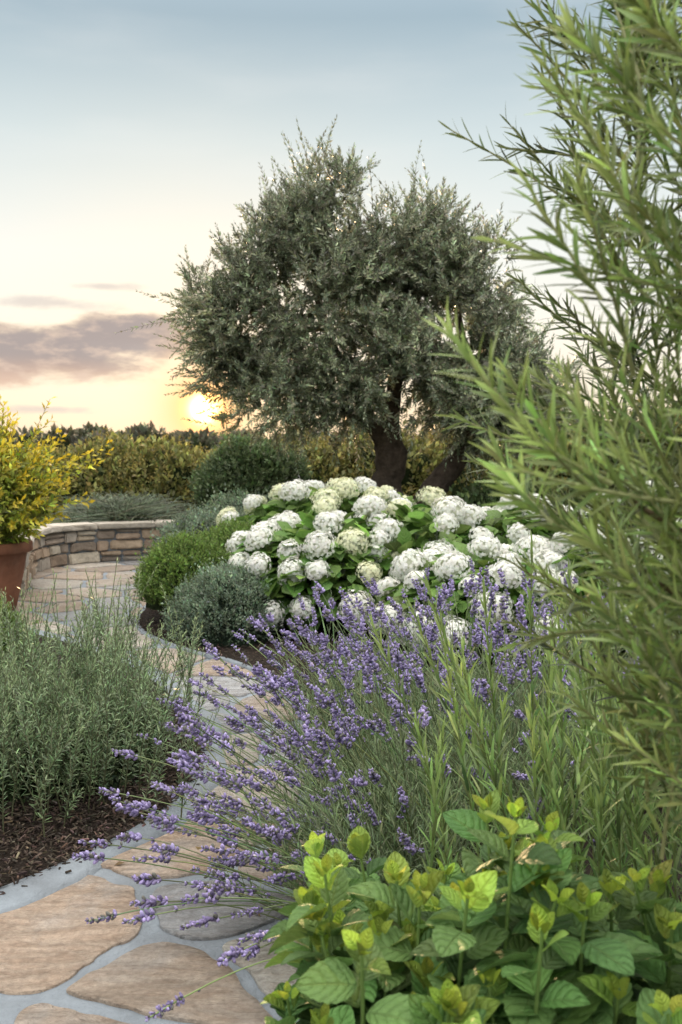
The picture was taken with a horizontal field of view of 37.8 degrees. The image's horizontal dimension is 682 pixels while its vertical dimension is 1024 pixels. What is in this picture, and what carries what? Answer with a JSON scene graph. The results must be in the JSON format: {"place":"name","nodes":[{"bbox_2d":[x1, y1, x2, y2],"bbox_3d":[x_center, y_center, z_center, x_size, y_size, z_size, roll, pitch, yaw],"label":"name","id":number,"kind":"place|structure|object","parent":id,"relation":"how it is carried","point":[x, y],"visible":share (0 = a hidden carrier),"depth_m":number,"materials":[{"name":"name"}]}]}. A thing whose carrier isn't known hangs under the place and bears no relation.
{"place":"outdoors","nodes":[
{"label":"outdoors","id":0,"kind":"place"},
{"bbox_2d":[30,517,176,525],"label":"terrace lawn","id":1,"kind":"structure","parent":0,"point":[55,521],"depth_m":11.27,"materials":[{"name":"green plant"}]},
{"bbox_2d":[50,488,198,523],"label":"ornamental grass","id":2,"kind":"object","parent":1,"relation":"on","point":[126,508],"depth_m":10.38,"materials":[{"name":"green plant"}]},
{"bbox_2d":[182,425,325,512],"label":"laurel shrub","id":3,"kind":"object","parent":1,"relation":"on","point":[239,464],"visible":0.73,"depth_m":10.32,"materials":[{"name":"green plant"}]},
{"bbox_2d":[13,387,681,518],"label":"hedge","id":4,"kind":"object","parent":1,"relation":"on","point":[135,467],"visible":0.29,"depth_m":11.89,"materials":[{"name":"green plant"}]},
{"bbox_2d":[0,634,212,894],"bbox_3d":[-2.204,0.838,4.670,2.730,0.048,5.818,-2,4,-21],"label":"mulch","id":5,"kind":"object","parent":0,"point":[62,833],"visible":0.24,"depth_m":3.05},
{"bbox_2d":[0,596,39,668],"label":"bush","id":6,"kind":"object","parent":5,"relation":"on","point":[4,648],"visible":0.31,"depth_m":5.25,"materials":[{"name":"green plant"}]},
{"bbox_2d":[0,565,140,840],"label":"rosemary bush","id":7,"kind":"object","parent":5,"relation":"on","point":[9,685],"visible":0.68,"depth_m":3.41,"materials":[{"name":"green plant"}]},
{"bbox_2d":[0,669,174,806],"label":"rosemary undergrowth","id":8,"kind":"object","parent":5,"relation":"on","point":[114,782],"visible":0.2,"depth_m":3.37,"materials":[{"name":"green plant"}]},
{"bbox_2d":[0,557,221,831],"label":"rosemary bush","id":9,"kind":"object","parent":5,"relation":"on","point":[111,679],"visible":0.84,"depth_m":3.28,"materials":[{"name":"green plant"}]},
{"bbox_2d":[0,561,313,1023],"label":"path","id":10,"kind":"structure","parent":0,"point":[13,1006],"depth_m":2.35,"materials":[{"name":"grey concrete"}]},
{"bbox_2d":[0,628,228,913],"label":"path edging","id":11,"kind":"object","parent":10,"relation":"on","point":[52,880],"visible":0.3,"depth_m":2.80,"materials":[{"name":"grey concrete"}]},
{"bbox_2d":[59,582,259,915],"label":"fallen leaves","id":12,"kind":"object","parent":10,"relation":"on","point":[120,862],"visible":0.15,"depth_m":2.80,"materials":[{"name":"brown plant"}]},
{"bbox_2d":[0,560,323,1023],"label":"flagstones","id":13,"kind":"object","parent":10,"relation":"on","point":[53,940],"visible":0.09,"depth_m":2.44,"materials":[{"name":"beige stone"}]},
{"bbox_2d":[0,395,113,611],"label":"potted shrub","id":14,"kind":"object","parent":13,"relation":"on","point":[22,502],"visible":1,"depth_m":6.86,"materials":[{"name":"yellow plant"}]},
{"bbox_2d":[135,605,341,846],"bbox_3d":[-0.746,0.807,5.381,0.757,0.028,9.933,-1,4,-11],"label":"path edging","id":15,"kind":"object","parent":10,"relation":"on","point":[207,656],"visible":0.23,"depth_m":5.50,"materials":[{"name":"grey concrete"}]},
{"bbox_2d":[0,0,681,438],"label":"sky","id":16,"kind":"structure","parent":0,"point":[129,129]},
{"bbox_2d":[135,606,681,978],"bbox_3d":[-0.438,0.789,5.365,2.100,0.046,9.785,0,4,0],"label":"mulch","id":17,"kind":"object","parent":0,"point":[153,620],"visible":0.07,"depth_m":5.67,"materials":[{"name":"brown soil"}]},
{"bbox_2d":[19,527,162,596],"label":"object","id":18,"kind":"object","parent":17,"relation":"on","point":[96,540],"visible":0.02,"depth_m":9.86,"materials":[{"name":"stone"}]},
{"bbox_2d":[18,520,177,552],"bbox_3d":[-0.256,0.142,9.797,6.299,0.072,2.247,-2,4,-24],"label":"coping","id":19,"kind":"object","parent":18,"relation":"on","point":[59,527],"visible":0.2,"depth_m":9.76,"materials":[{"name":"stone"}]},
{"bbox_2d":[19,528,169,595],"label":"courses","id":20,"kind":"object","parent":17,"relation":"on","point":[33,564],"visible":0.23,"depth_m":9.67,"materials":[{"name":"stone"}]},
{"bbox_2d":[125,510,256,614],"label":"boxwood shrub","id":21,"kind":"object","parent":17,"relation":"on","point":[175,561],"visible":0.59,"depth_m":6.29,"materials":[{"name":"green plant"}]},
{"bbox_2d":[140,477,299,562],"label":"silver shrub","id":22,"kind":"object","parent":17,"relation":"on","point":[194,519],"visible":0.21,"depth_m":8.30,"materials":[{"name":"green plant"}]},
{"bbox_2d":[158,552,286,646],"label":"silver shrub","id":23,"kind":"object","parent":17,"relation":"on","point":[222,601],"visible":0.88,"depth_m":5.76,"materials":[{"name":"green plant"}]},
{"bbox_2d":[72,690,543,1021],"bbox_3d":[-0.120,0.736,2.446,1.094,0.526,1.108,-2,5,-29],"label":"lavender bush","id":24,"kind":"object","parent":17,"relation":"on","point":[267,830],"visible":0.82,"depth_m":2.38,"materials":[{"name":"purple plant"}]},
{"bbox_2d":[225,497,403,634],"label":"hydrangea bush","id":25,"kind":"object","parent":17,"relation":"on","point":[292,555],"visible":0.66,"depth_m":5.93,"materials":[{"name":"white plant"}]},
{"bbox_2d":[214,476,446,525],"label":"hydrangea bush","id":26,"kind":"object","parent":17,"relation":"on","point":[312,492],"visible":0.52,"depth_m":7.32,"materials":[{"name":"white plant"}]},
{"bbox_2d":[193,586,480,735],"bbox_3d":[0.049,0.600,4.043,1.198,0.569,1.011,-3,5,-35],"label":"lavender bush","id":27,"kind":"object","parent":17,"relation":"on","point":[276,664],"visible":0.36,"depth_m":4.07,"materials":[{"name":"purple plant"}]},
{"bbox_2d":[116,115,592,504],"bbox_3d":[0.110,-1.328,8.883,4.216,4.228,2.073,0,4,0],"label":"olive tree","id":28,"kind":"object","parent":17,"relation":"on","point":[436,260],"visible":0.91,"depth_m":8.49,"materials":[{"name":"green plant"}]},
{"bbox_2d":[260,870,463,1023],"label":"basil plant","id":29,"kind":"object","parent":17,"relation":"on","point":[284,1000],"visible":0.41,"depth_m":1.25,"materials":[{"name":"green plant"}]},
{"bbox_2d":[156,601,575,822],"bbox_3d":[0.115,0.604,3.366,1.648,0.658,1.256,-3,5,-39],"label":"lavender bush","id":30,"kind":"object","parent":17,"relation":"on","point":[254,716],"visible":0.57,"depth_m":3.17,"materials":[{"name":"purple plant"}]},
{"bbox_2d":[274,826,464,1022],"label":"basil plant","id":31,"kind":"object","parent":17,"relation":"on","point":[358,842],"visible":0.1,"depth_m":1.50,"materials":[{"name":"green plant"}]},
{"bbox_2d":[99,624,671,885],"bbox_3d":[0.053,0.631,2.757,1.260,0.691,1.418,-4,6,-42],"label":"lavender bush","id":32,"kind":"object","parent":17,"relation":"on","point":[346,723],"visible":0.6,"depth_m":2.68,"materials":[{"name":"purple plant"}]},
{"bbox_2d":[229,566,608,767],"bbox_3d":[0.293,0.558,3.643,1.318,0.711,1.394,1,4,16],"label":"lavender bush","id":33,"kind":"object","parent":17,"relation":"on","point":[447,593],"visible":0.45,"depth_m":3.65,"materials":[{"name":"purple plant"}]},
{"bbox_2d":[339,495,505,605],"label":"hydrangea bush","id":34,"kind":"object","parent":17,"relation":"on","point":[420,527],"visible":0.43,"depth_m":6.16,"materials":[{"name":"white plant"}]},
{"bbox_2d":[268,789,681,1023],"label":"basil plant","id":35,"kind":"object","parent":17,"relation":"on","point":[531,938],"visible":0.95,"depth_m":1.15,"materials":[{"name":"green plant"}]},
{"bbox_2d":[368,535,590,661],"bbox_3d":[0.887,0.470,5.491,1.467,0.683,1.151,0,4,0],"label":"hydrangea bush","id":36,"kind":"object","parent":17,"relation":"on","point":[443,566],"visible":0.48,"depth_m":5.31,"materials":[{"name":"white plant"}]},
{"bbox_2d":[297,596,673,864],"bbox_3d":[0.455,0.605,3.035,1.172,0.702,1.478,-3,5,-35],"label":"lavender bush","id":37,"kind":"object","parent":17,"relation":"on","point":[519,776],"visible":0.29,"depth_m":3.05,"materials":[{"name":"purple plant"}]},
{"bbox_2d":[344,558,642,753],"bbox_3d":[0.814,0.543,3.913,1.466,0.701,1.438,-4,5,-41],"label":"lavender bush","id":38,"kind":"object","parent":17,"relation":"on","point":[521,600],"visible":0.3,"depth_m":3.95,"materials":[{"name":"purple plant"}]},
{"bbox_2d":[430,493,587,564],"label":"hydrangea bush","id":39,"kind":"object","parent":17,"relation":"on","point":[492,521],"visible":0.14,"depth_m":6.33,"materials":[{"name":"white plant"}]},
{"bbox_2d":[358,445,680,520],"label":"laurel shrub","id":40,"kind":"object","parent":17,"relation":"on","point":[478,496],"visible":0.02,"depth_m":8.52,"materials":[{"name":"green plant"}]},
{"bbox_2d":[368,529,681,901],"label":"tarragon bush","id":41,"kind":"object","parent":17,"relation":"on","point":[486,767],"visible":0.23,"depth_m":2.20,"materials":[{"name":"green plant"}]},
{"bbox_2d":[406,598,681,980],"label":"tarragon bush","id":42,"kind":"object","parent":17,"relation":"on","point":[442,829],"visible":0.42,"depth_m":2.05,"materials":[{"name":"green plant"}]},
{"bbox_2d":[421,0,681,859],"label":"rosemary shrub","id":43,"kind":"object","parent":17,"relation":"on","point":[644,26],"visible":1,"depth_m":0.97,"materials":[{"name":"green plant"}]},
{"bbox_2d":[435,590,680,818],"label":"lavender bush","id":44,"kind":"object","parent":17,"relation":"on","point":[518,713],"visible":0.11,"depth_m":3.34,"materials":[{"name":"purple plant"}]},
{"bbox_2d":[522,524,681,662],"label":"hydrangea bush","id":45,"kind":"object","parent":17,"relation":"on","point":[561,559],"visible":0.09,"depth_m":5.24,"materials":[{"name":"white plant"}]},
{"bbox_2d":[533,543,681,982],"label":"tarragon bush","id":46,"kind":"object","parent":17,"relation":"on","point":[634,855],"visible":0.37,"depth_m":1.63,"materials":[{"name":"green plant"}]},
{"bbox_2d":[549,480,681,556],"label":"hydrangea bush","id":47,"kind":"object","parent":17,"relation":"on","point":[621,514],"visible":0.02,"depth_m":6.18,"materials":[{"name":"green plant"}]},
{"bbox_2d":[609,864,681,1023],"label":"basil plant","id":48,"kind":"object","parent":17,"relation":"on","point":[658,998],"visible":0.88,"depth_m":1.23,"materials":[{"name":"green plant"}]},
{"label":"ground","id":49,"kind":"structure","parent":0,"visible":0},
{"bbox_2d":[0,420,438,453],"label":"distant treeline","id":50,"kind":"object","parent":49,"relation":"on","point":[204,438],"visible":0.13,"depth_m":103.25,"materials":[{"name":"green plant"}]}
]}

